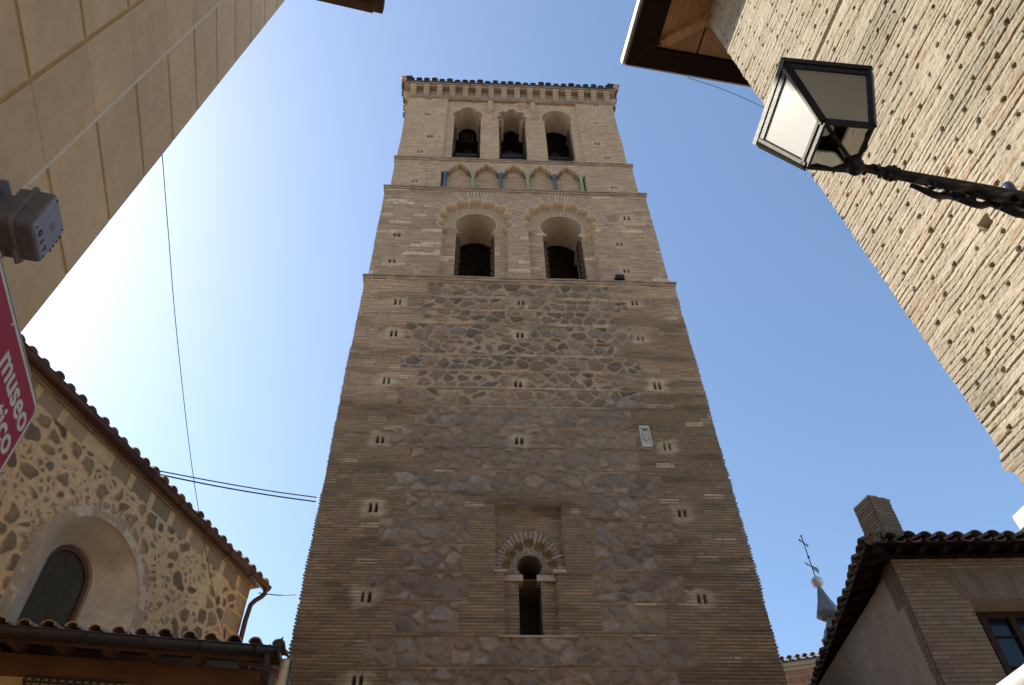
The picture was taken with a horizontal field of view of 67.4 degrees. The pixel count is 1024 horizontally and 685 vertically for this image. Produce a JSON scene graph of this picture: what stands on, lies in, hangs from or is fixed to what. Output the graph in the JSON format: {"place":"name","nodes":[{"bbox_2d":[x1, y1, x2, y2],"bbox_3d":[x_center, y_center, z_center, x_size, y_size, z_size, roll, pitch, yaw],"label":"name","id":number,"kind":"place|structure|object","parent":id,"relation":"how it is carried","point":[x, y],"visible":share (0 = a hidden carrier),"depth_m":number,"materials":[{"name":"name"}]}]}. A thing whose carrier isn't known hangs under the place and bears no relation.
{"place":"outdoors","nodes":[
{"label":"outdoors","id":0,"kind":"place"},
{"bbox_2d":[0,0,384,331],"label":"clad building","id":1,"kind":"structure","parent":0,"point":[102,102],"depth_m":4.46,"materials":[{"name":"beige stone"}]},
{"bbox_2d":[0,252,36,473],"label":"museum sign","id":2,"kind":"object","parent":1,"relation":"attached to","point":[18,404],"visible":1,"depth_m":3.19,"materials":[{"name":"red metal"}]},
{"bbox_2d":[0,180,62,263],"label":"floodlight box","id":3,"kind":"object","parent":1,"relation":"attached to","point":[31,226],"visible":1,"depth_m":3.44,"materials":[{"name":"grey plastic"}]},
{"bbox_2d":[21,0,1023,661],"label":"sky","id":4,"kind":"structure","parent":0,"point":[823,396],"materials":[{"name":"blue"}]},
{"bbox_2d":[288,75,787,684],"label":"bell tower","id":5,"kind":"structure","parent":0,"point":[506,497],"depth_m":15.99,"materials":[{"name":"brick"}]},
{"bbox_2d":[456,132,477,153],"bbox_3d":[-1.645,-7.027,28.149,0.848,1.220,0.900,-2,-48,0],"label":"church bell","id":6,"kind":"object","parent":5,"relation":"hanging from","point":[465,142],"visible":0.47,"depth_m":27.95,"materials":[{"name":"brown metal"}]},
{"bbox_2d":[501,151,521,153],"bbox_3d":[-0.053,-6.763,28.105,0.714,0.740,0.714,-37,-57,27],"label":"church bell","id":7,"kind":"object","parent":5,"relation":"hanging from","point":[509,152],"visible":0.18,"depth_m":28.24,"materials":[{"name":"brown metal"}]},
{"bbox_2d":[549,153,565,156],"bbox_3d":[1.574,-6.724,28.181,0.714,0.740,0.714,-37,-57,27],"label":"church bell","id":8,"kind":"object","parent":5,"relation":"hanging from","point":[558,154],"visible":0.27,"depth_m":28.33,"materials":[{"name":"brown metal"}]},
{"bbox_2d":[614,274,624,280],"bbox_3d":[2.858,-1.702,20.387,0.270,0.190,0.146,1,-48,-3],"label":"floodlight","id":9,"kind":"object","parent":5,"relation":"on","point":[619,277],"visible":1,"depth_m":20.35,"materials":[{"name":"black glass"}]},
{"bbox_2d":[638,426,652,447],"bbox_3d":[2.835,1.998,16.309,0.226,0.600,0.125,-2,-48,0],"label":"carved plaque","id":10,"kind":"object","parent":5,"relation":"attached to","point":[645,437],"visible":1,"depth_m":16.27,"materials":[{"name":"stone"}]},
{"bbox_2d":[780,652,819,684],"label":"distant building","id":11,"kind":"structure","parent":0,"point":[799,670],"depth_m":23.59,"materials":[{"name":"orange brick"}]},
{"bbox_2d":[620,0,1023,531],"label":"brick house","id":12,"kind":"structure","parent":0,"point":[949,85],"depth_m":4.77,"materials":[{"name":"beige brick"}]},
{"bbox_2d":[687,77,763,107],"bbox_3d":[4.431,-4.525,14.473,3.620,2.409,0.045,26,-54,-23],"label":"eaves wire","id":13,"kind":"object","parent":12,"relation":"attached to","point":[725,90],"visible":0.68,"depth_m":13.91,"materials":[{"name":"black metal"}]},
{"bbox_2d":[752,57,1023,218],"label":"street lamp","id":14,"kind":"object","parent":12,"relation":"attached to","point":[818,115],"depth_m":3.56,"materials":[{"name":"black metal"}]},
{"bbox_2d":[996,664,1023,684],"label":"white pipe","id":15,"kind":"object","parent":12,"relation":"attached to","point":[1016,677],"visible":1,"depth_m":2.94,"materials":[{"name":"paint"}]},
{"bbox_2d":[809,495,1023,684],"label":"corner house","id":16,"kind":"structure","parent":0,"point":[928,608],"depth_m":11.67,"materials":[{"name":"brick"}]},
{"bbox_2d":[799,535,836,645],"bbox_3d":[8.055,6.889,19.585,0.739,4.635,0.739,-19,-50,15],"label":"spire finial","id":17,"kind":"object","parent":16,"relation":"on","point":[826,607],"visible":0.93,"depth_m":19.60,"materials":[{"name":"metal"}]},
{"bbox_2d":[975,611,1023,675],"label":"window","id":18,"kind":"structure","parent":16,"relation":"in","point":[1004,630],"depth_m":11.31,"materials":[{"name":"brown wood"}]},
{"bbox_3d":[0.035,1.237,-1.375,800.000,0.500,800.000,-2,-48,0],"label":"ground","id":19,"kind":"structure","parent":0,"visible":0},
{"bbox_2d":[0,334,271,651],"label":"church nave","id":20,"kind":"structure","parent":19,"relation":"on","point":[100,523],"depth_m":11.29,"materials":[{"name":"stone"}]},
{"bbox_2d":[2,545,88,651],"bbox_3d":[-6.367,4.065,10.120,0.070,3.045,0.890,-14,-49,11],"label":"window","id":21,"kind":"structure","parent":20,"relation":"in","point":[57,594],"depth_m":10.83,"materials":[{"name":"black glass"}]},
{"bbox_2d":[159,471,316,501],"bbox_3d":[-5.012,2.639,13.969,2.990,0.744,0.168,27,-54,-24],"label":"double cable","id":22,"kind":"object","parent":20,"relation":"attached to","point":[236,485],"visible":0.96,"depth_m":14.04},
{"bbox_2d":[258,592,295,595],"bbox_3d":[-4.231,4.553,13.878,1.366,0.612,0.090,-36,-57,27],"label":"thin wire","id":23,"kind":"object","parent":20,"relation":"attached to","point":[277,595],"visible":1,"depth_m":13.94,"materials":[{"name":"black metal"}]},
{"bbox_2d":[0,616,290,684],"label":"roof","id":24,"kind":"structure","parent":19,"relation":"on","point":[50,652],"depth_m":8.80,"materials":[{"name":"brown tile"}]},
{"bbox_2d":[162,154,225,640],"bbox_3d":[-3.051,1.062,7.314,0.235,0.781,6.076,5,-48,-6],"label":"hanging wire","id":25,"kind":"object","parent":24,"relation":"hanging from","point":[181,375],"visible":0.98,"depth_m":7.01,"materials":[{"name":"black metal"}]},
{"bbox_2d":[250,663,278,684],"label":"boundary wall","id":26,"kind":"structure","parent":19,"relation":"on","point":[273,677],"depth_m":9.70,"materials":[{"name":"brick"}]},
{"bbox_2d":[276,658,290,684],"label":"cream pipe","id":27,"kind":"object","parent":19,"relation":"on","point":[284,671],"visible":1,"depth_m":8.81,"materials":[{"name":"paint"}]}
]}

